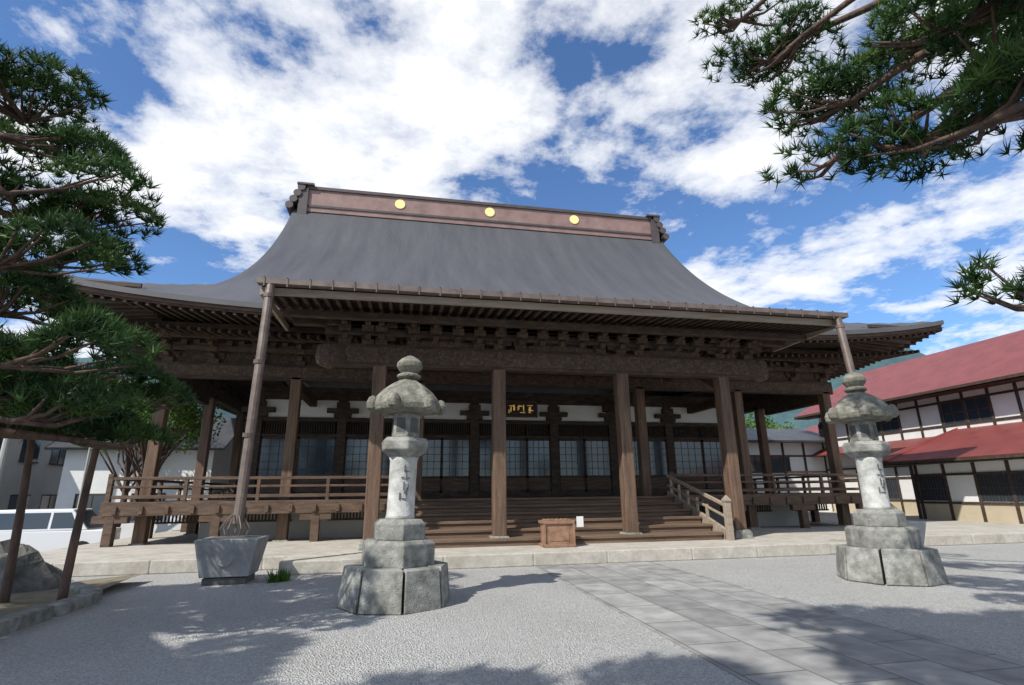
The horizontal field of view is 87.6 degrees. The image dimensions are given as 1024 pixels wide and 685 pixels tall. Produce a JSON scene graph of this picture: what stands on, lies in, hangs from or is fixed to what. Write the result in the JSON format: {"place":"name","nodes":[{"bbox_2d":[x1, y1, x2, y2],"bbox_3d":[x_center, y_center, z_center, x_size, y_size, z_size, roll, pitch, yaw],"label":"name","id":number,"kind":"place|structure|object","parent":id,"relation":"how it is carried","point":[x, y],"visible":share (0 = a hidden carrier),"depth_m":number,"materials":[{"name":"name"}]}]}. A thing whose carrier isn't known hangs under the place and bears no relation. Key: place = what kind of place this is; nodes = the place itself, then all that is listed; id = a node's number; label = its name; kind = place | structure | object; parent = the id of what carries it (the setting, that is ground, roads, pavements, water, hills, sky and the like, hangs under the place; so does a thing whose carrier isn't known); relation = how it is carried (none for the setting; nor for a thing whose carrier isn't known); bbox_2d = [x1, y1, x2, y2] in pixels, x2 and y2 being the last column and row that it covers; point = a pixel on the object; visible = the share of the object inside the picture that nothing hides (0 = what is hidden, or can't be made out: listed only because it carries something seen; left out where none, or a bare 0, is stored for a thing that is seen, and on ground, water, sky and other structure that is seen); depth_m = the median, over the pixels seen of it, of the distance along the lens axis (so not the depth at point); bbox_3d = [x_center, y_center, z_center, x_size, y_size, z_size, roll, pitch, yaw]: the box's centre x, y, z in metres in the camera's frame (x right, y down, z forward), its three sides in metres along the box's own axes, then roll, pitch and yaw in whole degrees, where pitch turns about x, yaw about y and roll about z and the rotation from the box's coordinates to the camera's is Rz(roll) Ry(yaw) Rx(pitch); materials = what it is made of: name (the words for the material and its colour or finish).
{"place":"outdoors","nodes":[
{"label":"outdoors","id":0,"kind":"place"},
{"bbox_2d":[46,348,925,428],"bbox_3d":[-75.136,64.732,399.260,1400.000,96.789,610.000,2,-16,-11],"label":"hills","id":1,"kind":"structure","parent":0,"point":[782,418],"depth_m":239.09,"materials":[{"name":"green plant"}]},
{"bbox_2d":[0,543,1023,684],"bbox_3d":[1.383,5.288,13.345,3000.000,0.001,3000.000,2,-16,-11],"label":"ground","id":2,"kind":"structure","parent":0,"point":[530,625],"depth_m":6.11,"materials":[{"name":"grey gravel"}]},
{"bbox_2d":[0,580,102,636],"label":"bed kerb","id":3,"kind":"structure","parent":2,"relation":"on","point":[87,595],"depth_m":6.99,"materials":[{"name":"stone"}]},
{"bbox_2d":[0,508,120,551],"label":"van","id":4,"kind":"object","parent":2,"relation":"on","point":[40,540],"depth_m":17.48,"materials":[{"name":"white metal"}]},
{"bbox_2d":[79,541,89,544],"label":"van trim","id":5,"kind":"structure","parent":4,"relation":"attached to","point":[82,542],"depth_m":17.57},
{"bbox_2d":[0,574,141,616],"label":"bed soil","id":6,"kind":"structure","parent":2,"relation":"on","point":[18,602],"depth_m":7.85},
{"bbox_2d":[0,539,62,593],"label":"rocks","id":7,"kind":"object","parent":6,"relation":"on","point":[34,571],"visible":0.65,"depth_m":8.55,"materials":[{"name":"grey stone"}]},
{"bbox_2d":[0,39,198,602],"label":"pine","id":8,"kind":"object","parent":2,"relation":"on","point":[105,326],"depth_m":6.60,"materials":[{"name":"green plant"}]},
{"bbox_2d":[84,406,197,526],"bbox_3d":[-17.661,4.929,24.098,6.032,6.970,6.045,2,-16,-11],"label":"tree","id":9,"kind":"object","parent":2,"relation":"on","point":[127,463],"depth_m":23.98,"materials":[{"name":"brown plant"}]},
{"bbox_2d":[91,377,230,492],"bbox_3d":[-13.406,4.192,19.855,4.900,5.996,5.396,2,-16,-11],"label":"tree","id":10,"kind":"object","parent":2,"relation":"on","point":[183,416],"depth_m":20.47,"materials":[{"name":"green plant"}]},
{"bbox_2d":[263,567,292,582],"bbox_3d":[-4.215,4.189,9.663,0.476,0.250,0.472,-6,-17,19],"label":"weed","id":11,"kind":"object","parent":2,"relation":"on","point":[282,576],"visible":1,"depth_m":9.61,"materials":[{"name":"green plant"}]},
{"bbox_2d":[336,413,449,614],"bbox_3d":[-1.650,2.412,7.943,1.585,2.685,1.585,6,-17,-18],"label":"lantern","id":12,"kind":"object","parent":2,"relation":"on","point":[397,569],"depth_m":7.30,"materials":[{"name":"grey stone"}]},
{"bbox_2d":[385,456,418,518],"bbox_3d":[-1.648,2.174,8.011,0.450,0.890,0.450,6,-17,-18],"label":"lantern shaft","id":13,"kind":"object","parent":12,"relation":"attached to","point":[397,508],"visible":0.99,"depth_m":7.86,"materials":[{"name":"grey stone"}]},
{"bbox_2d":[366,356,445,417],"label":"lantern roof","id":14,"kind":"structure","parent":12,"relation":"attached to","point":[407,392],"depth_m":8.11,"materials":[{"name":"grey stone"}]},
{"bbox_2d":[39,511,1023,574],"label":"platform","id":15,"kind":"structure","parent":2,"relation":"on","point":[173,544],"depth_m":13.15,"materials":[{"name":"grey stone"}]},
{"bbox_2d":[91,493,862,547],"bbox_3d":[-1.081,7.936,25.607,23.940,1.142,20.480,2,-16,-11],"label":"deck frame","id":16,"kind":"object","parent":15,"relation":"on","point":[112,515],"visible":0.63,"depth_m":14.76,"materials":[{"name":"brown wood"}]},
{"bbox_2d":[156,493,797,501],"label":"deck","id":17,"kind":"structure","parent":16,"relation":"on","point":[472,497],"depth_m":17.92,"materials":[{"name":"brown wood"}]},
{"bbox_2d":[241,386,722,499],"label":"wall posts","id":18,"kind":"object","parent":17,"relation":"on","point":[343,411],"depth_m":20.22,"materials":[{"name":"brown wood"}]},
{"bbox_2d":[254,421,721,493],"bbox_3d":[0.115,4.345,20.166,18.080,2.510,0.095,2,-16,-11],"label":"lattice","id":19,"kind":"object","parent":18,"relation":"attached to","point":[585,476],"visible":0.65,"depth_m":20.14,"materials":[{"name":"brown wood"}]},
{"bbox_2d":[258,439,722,475],"bbox_3d":[0.117,4.357,20.153,17.980,1.300,0.043,2,-16,-11],"label":"glass","id":20,"kind":"object","parent":19,"relation":"attached to","point":[453,446],"visible":0.62,"depth_m":20.00,"materials":[{"name":"glass"}]},
{"bbox_2d":[260,477,721,492],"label":"door panels","id":21,"kind":"object","parent":19,"relation":"attached to","point":[452,484],"visible":0.58,"depth_m":19.79,"materials":[{"name":"brown wood"}]},
{"bbox_2d":[266,399,716,422],"bbox_3d":[0.075,2.718,20.732,18.400,0.630,0.120,2,-16,-11],"label":"white band","id":22,"kind":"object","parent":18,"relation":"attached to","point":[582,413],"visible":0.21,"depth_m":20.54,"materials":[{"name":"paint"}]},
{"bbox_2d":[506,402,535,415],"bbox_3d":[0.134,2.544,20.465,1.600,0.560,0.060,2,-16,-11],"label":"plaque","id":23,"kind":"object","parent":18,"relation":"attached to","point":[518,413],"visible":0.64,"depth_m":20.48,"materials":[{"name":"brown wood"}]},
{"bbox_2d":[509,405,533,412],"bbox_3d":[0.168,2.554,20.431,1.344,0.355,0.012,2,-16,-11],"label":"sign lettering","id":24,"kind":"object","parent":23,"relation":"attached to","point":[510,409],"visible":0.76,"depth_m":20.46},
{"bbox_2d":[506,400,537,417],"bbox_3d":[0.142,2.533,20.428,1.700,0.640,0.040,2,-16,-11],"label":"sign board frame","id":25,"kind":"object","parent":23,"relation":"attached to","point":[536,416],"visible":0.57,"depth_m":20.47,"materials":[{"name":"brown wood"}]},
{"bbox_2d":[104,472,859,502],"bbox_3d":[-1.105,7.062,25.929,23.520,0.740,20.450,2,-16,-11],"label":"railing","id":26,"kind":"object","parent":17,"relation":"on","point":[136,496],"visible":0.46,"depth_m":15.19,"materials":[{"name":"brown wood"}]},
{"bbox_2d":[264,422,717,437],"bbox_3d":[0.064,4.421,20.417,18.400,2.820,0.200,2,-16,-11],"label":"lintel beam","id":27,"kind":"structure","parent":17,"relation":"on","point":[464,429],"depth_m":20.28,"materials":[{"name":"black wood"}]},
{"bbox_2d":[154,504,828,523],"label":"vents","id":28,"kind":"object","parent":16,"relation":"attached to","point":[822,508],"visible":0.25,"depth_m":15.74,"materials":[{"name":"brown wood"}]},
{"bbox_2d":[127,524,847,549],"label":"column bases","id":29,"kind":"object","parent":15,"relation":"on","point":[743,534],"depth_m":14.11,"materials":[{"name":"stone"}]},
{"bbox_2d":[131,366,851,543],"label":"columns","id":30,"kind":"structure","parent":15,"relation":"on","point":[734,449],"depth_m":14.99,"materials":[{"name":"brown wood"}]},
{"bbox_2d":[140,308,844,417],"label":"beams","id":31,"kind":"structure","parent":30,"relation":"on","point":[777,402],"depth_m":15.34,"materials":[{"name":"brown wood"}]},
{"bbox_2d":[29,280,942,414],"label":"rafters","id":32,"kind":"object","parent":31,"relation":"on","point":[867,351],"visible":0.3,"depth_m":14.68,"materials":[{"name":"brown wood"}]},
{"bbox_2d":[64,207,928,395],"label":"roof","id":33,"kind":"structure","parent":32,"relation":"on","point":[338,248],"depth_m":25.42,"materials":[{"name":"grey tile"}]},
{"bbox_2d":[285,181,669,243],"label":"ridge trim","id":34,"kind":"structure","parent":33,"relation":"on","point":[299,198],"depth_m":29.45,"materials":[{"name":"metal"}]},
{"bbox_2d":[307,190,651,239],"bbox_3d":[-1.316,-6.919,30.124,19.200,1.268,0.840,2,-16,-11],"label":"ridge box","id":35,"kind":"object","parent":33,"relation":"on","point":[368,202],"visible":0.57,"depth_m":29.55,"materials":[{"name":"metal"}]},
{"bbox_2d":[395,200,578,223],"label":"roof crests","id":36,"kind":"object","parent":35,"relation":"on","point":[489,212],"visible":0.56,"depth_m":29.74,"materials":[{"name":"gold metal"}]},
{"bbox_2d":[141,319,838,402],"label":"brackets","id":37,"kind":"object","parent":31,"relation":"on","point":[501,333],"visible":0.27,"depth_m":15.00,"materials":[{"name":"brown wood"}]},
{"bbox_2d":[158,337,831,404],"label":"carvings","id":38,"kind":"object","parent":31,"relation":"attached to","point":[324,355],"visible":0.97,"depth_m":15.56,"materials":[{"name":"brown wood"}]},
{"bbox_2d":[257,276,848,319],"bbox_3d":[1.151,-1.072,15.961,14.620,1.965,5.570,2,-16,-11],"label":"roof gutter","id":39,"kind":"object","parent":31,"relation":"on","point":[543,302],"depth_m":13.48,"materials":[{"name":"metal"}]},
{"bbox_2d":[34,289,943,354],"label":"rafters","id":40,"kind":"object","parent":39,"relation":"attached to","point":[406,308],"depth_m":13.74,"materials":[{"name":"brown wood"}]},
{"bbox_2d":[47,283,941,361],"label":"fascia","id":41,"kind":"structure","parent":40,"relation":"attached to","point":[259,311],"depth_m":13.91,"materials":[{"name":"brown wood"}]},
{"bbox_2d":[68,277,943,334],"bbox_3d":[-1.210,2.429,27.500,27.800,0.893,25.100,2,-16,-11],"label":"roof edge","id":42,"kind":"object","parent":40,"relation":"on","point":[115,288],"visible":0.08,"depth_m":13.86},
{"bbox_2d":[260,287,835,351],"bbox_3d":[1.435,-0.456,14.346,14.690,0.160,2.800,2,-16,-11],"label":"roof eave","id":43,"kind":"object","parent":39,"relation":"attached to","point":[491,304],"depth_m":12.91,"materials":[{"name":"brown wood"}]},
{"bbox_2d":[197,505,799,539],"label":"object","id":44,"kind":"structure","parent":15,"relation":"on","point":[781,515],"depth_m":16.02,"materials":[{"name":"grey paint"}]},
{"bbox_2d":[538,518,575,547],"bbox_3d":[1.065,4.527,12.728,0.760,0.620,0.530,2,-16,-11],"label":"offering box","id":45,"kind":"object","parent":15,"relation":"on","point":[557,532],"visible":1,"depth_m":12.51,"materials":[{"name":"brown wood"}]},
{"bbox_2d":[414,496,723,547],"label":"steps","id":46,"kind":"structure","parent":15,"relation":"on","point":[457,522],"depth_m":14.35,"materials":[{"name":"brown wood"}]},
{"bbox_2d":[576,516,583,526],"bbox_3d":[1.762,4.643,13.849,0.180,0.260,0.020,2,-16,-11],"label":"notice","id":47,"kind":"object","parent":46,"relation":"on","point":[579,520],"visible":1,"depth_m":13.84,"materials":[{"name":"white paper"}]},
{"bbox_2d":[666,474,734,539],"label":"stair rails","id":48,"kind":"object","parent":15,"relation":"on","point":[727,530],"visible":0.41,"depth_m":14.79,"materials":[{"name":"brown wood"}]},
{"bbox_2d":[47,532,1023,576],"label":"stone platform edge","id":49,"kind":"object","parent":2,"relation":"on","point":[271,562],"depth_m":11.52,"materials":[{"name":"grey stone"}]},
{"bbox_2d":[194,521,925,585],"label":"basins","id":50,"kind":"object","parent":2,"relation":"on","point":[216,558],"visible":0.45,"depth_m":9.37,"materials":[{"name":"grey stone"}]},
{"bbox_2d":[219,283,896,535],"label":"downpipes","id":51,"kind":"object","parent":50,"relation":"on","point":[238,514],"visible":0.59,"depth_m":10.68,"materials":[{"name":"brown metal"}]},
{"bbox_2d":[748,443,832,511],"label":"corridor wall","id":52,"kind":"structure","parent":2,"relation":"on","point":[813,463],"depth_m":30.77,"materials":[{"name":"white paint"}]},
{"bbox_2d":[746,428,824,442],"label":"roof","id":53,"kind":"structure","parent":52,"relation":"on","point":[788,435],"depth_m":31.15,"materials":[{"name":"grey tile"}]},
{"bbox_2d":[748,442,833,511],"bbox_3d":[14.272,7.664,30.104,8.340,4.200,0.038,2,-16,-11],"label":"framing","id":54,"kind":"object","parent":52,"relation":"attached to","point":[804,456],"depth_m":30.54,"materials":[{"name":"brown wood"}]},
{"bbox_2d":[836,420,948,586],"bbox_3d":[6.461,2.758,9.505,1.585,2.685,1.585,2,-16,-6],"label":"lantern","id":55,"kind":"object","parent":2,"relation":"on","point":[882,546],"depth_m":8.95,"materials":[{"name":"grey stone"}]},
{"bbox_2d":[824,372,898,423],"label":"lantern roof","id":56,"kind":"structure","parent":55,"relation":"attached to","point":[857,402],"depth_m":9.72,"materials":[{"name":"grey stone"}]},
{"bbox_2d":[854,457,891,508],"bbox_3d":[6.461,2.521,9.574,0.450,0.890,0.450,2,-16,-6],"label":"lantern shaft","id":57,"kind":"object","parent":55,"relation":"attached to","point":[868,471],"visible":0.93,"depth_m":9.45,"materials":[{"name":"grey stone"}]},
{"bbox_2d":[833,501,1023,523],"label":"building base","id":58,"kind":"object","parent":2,"relation":"on","point":[994,513],"visible":0.32,"depth_m":20.41,"materials":[{"name":"beige paint"}]},
{"bbox_2d":[0,0,1023,358],"label":"sky","id":59,"kind":"structure","parent":0,"point":[601,106],"materials":[{"name":"blue"}]},
{"bbox_2d":[745,412,800,428],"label":"tree","id":60,"kind":"object","parent":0,"point":[769,423],"visible":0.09,"depth_m":46.91,"materials":[{"name":"green plant"}]},
{"bbox_2d":[536,562,1023,684],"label":"path","id":61,"kind":"structure","parent":0,"point":[751,636],"depth_m":5.65,"materials":[{"name":"grey stone"}]},
{"bbox_2d":[805,424,818,433],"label":"house roof","id":62,"kind":"structure","parent":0,"point":[814,428],"depth_m":50.42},
{"bbox_2d":[688,0,1023,311],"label":"pine","id":63,"kind":"object","parent":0,"point":[854,74],"depth_m":5.52,"materials":[{"name":"green plant"}]},
{"bbox_2d":[818,382,1023,523],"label":"framing","id":64,"kind":"object","parent":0,"point":[1008,471],"depth_m":22.26,"materials":[{"name":"brown wood"}]},
{"bbox_2d":[818,381,1023,502],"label":"building walls","id":65,"kind":"structure","parent":0,"point":[962,488],"depth_m":22.92,"materials":[{"name":"white paint"}]},
{"bbox_2d":[795,330,1023,462],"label":"building roof","id":66,"kind":"structure","parent":65,"relation":"on","point":[996,357],"depth_m":23.98,"materials":[{"name":"red metal"}]},
{"bbox_2d":[794,373,1023,466],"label":"roof fascia","id":67,"kind":"structure","parent":66,"relation":"attached to","point":[1019,377],"depth_m":22.01,"materials":[{"name":"red metal"}]},
{"bbox_2d":[819,398,1023,501],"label":"building lattice","id":68,"kind":"object","parent":65,"relation":"attached to","point":[982,487],"visible":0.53,"depth_m":21.46,"materials":[{"name":"brown wood"}]},
{"label":"low ground","id":69,"kind":"structure","parent":0,"visible":0},
{"bbox_2d":[0,439,62,509],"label":"house walls","id":70,"kind":"structure","parent":69,"relation":"on","point":[45,477],"depth_m":26.29,"materials":[{"name":"grey paint"}]},
{"bbox_2d":[10,450,63,508],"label":"house frames","id":71,"kind":"structure","parent":70,"relation":"attached to","point":[49,464],"depth_m":27.54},
{"bbox_2d":[0,438,66,509],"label":"windows","id":72,"kind":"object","parent":71,"relation":"in","point":[13,500],"visible":0.41,"depth_m":26.70,"materials":[{"name":"grey glass"}]},
{"bbox_2d":[0,438,90,507],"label":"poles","id":73,"kind":"object","parent":69,"relation":"on","point":[4,449],"visible":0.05,"depth_m":22.11,"materials":[{"name":"white metal"}]},
{"bbox_2d":[55,440,243,538],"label":"hall walls","id":74,"kind":"structure","parent":69,"relation":"on","point":[179,464],"depth_m":24.97,"materials":[{"name":"white paint"}]},
{"bbox_2d":[44,418,246,449],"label":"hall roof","id":75,"kind":"structure","parent":74,"relation":"on","point":[223,439],"depth_m":26.02,"materials":[{"name":"grey tile"}]},
{"bbox_2d":[72,492,220,520],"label":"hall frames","id":76,"kind":"structure","parent":74,"relation":"attached to","point":[130,500],"depth_m":24.52,"materials":[{"name":"brown wood"}]},
{"bbox_2d":[74,494,219,518],"bbox_3d":[-16.506,7.951,25.992,7.086,1.100,2.826,17,-24,-47],"label":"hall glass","id":77,"kind":"object","parent":76,"relation":"in","point":[97,500],"visible":0.27,"depth_m":24.46,"materials":[{"name":"glass"}]}
]}

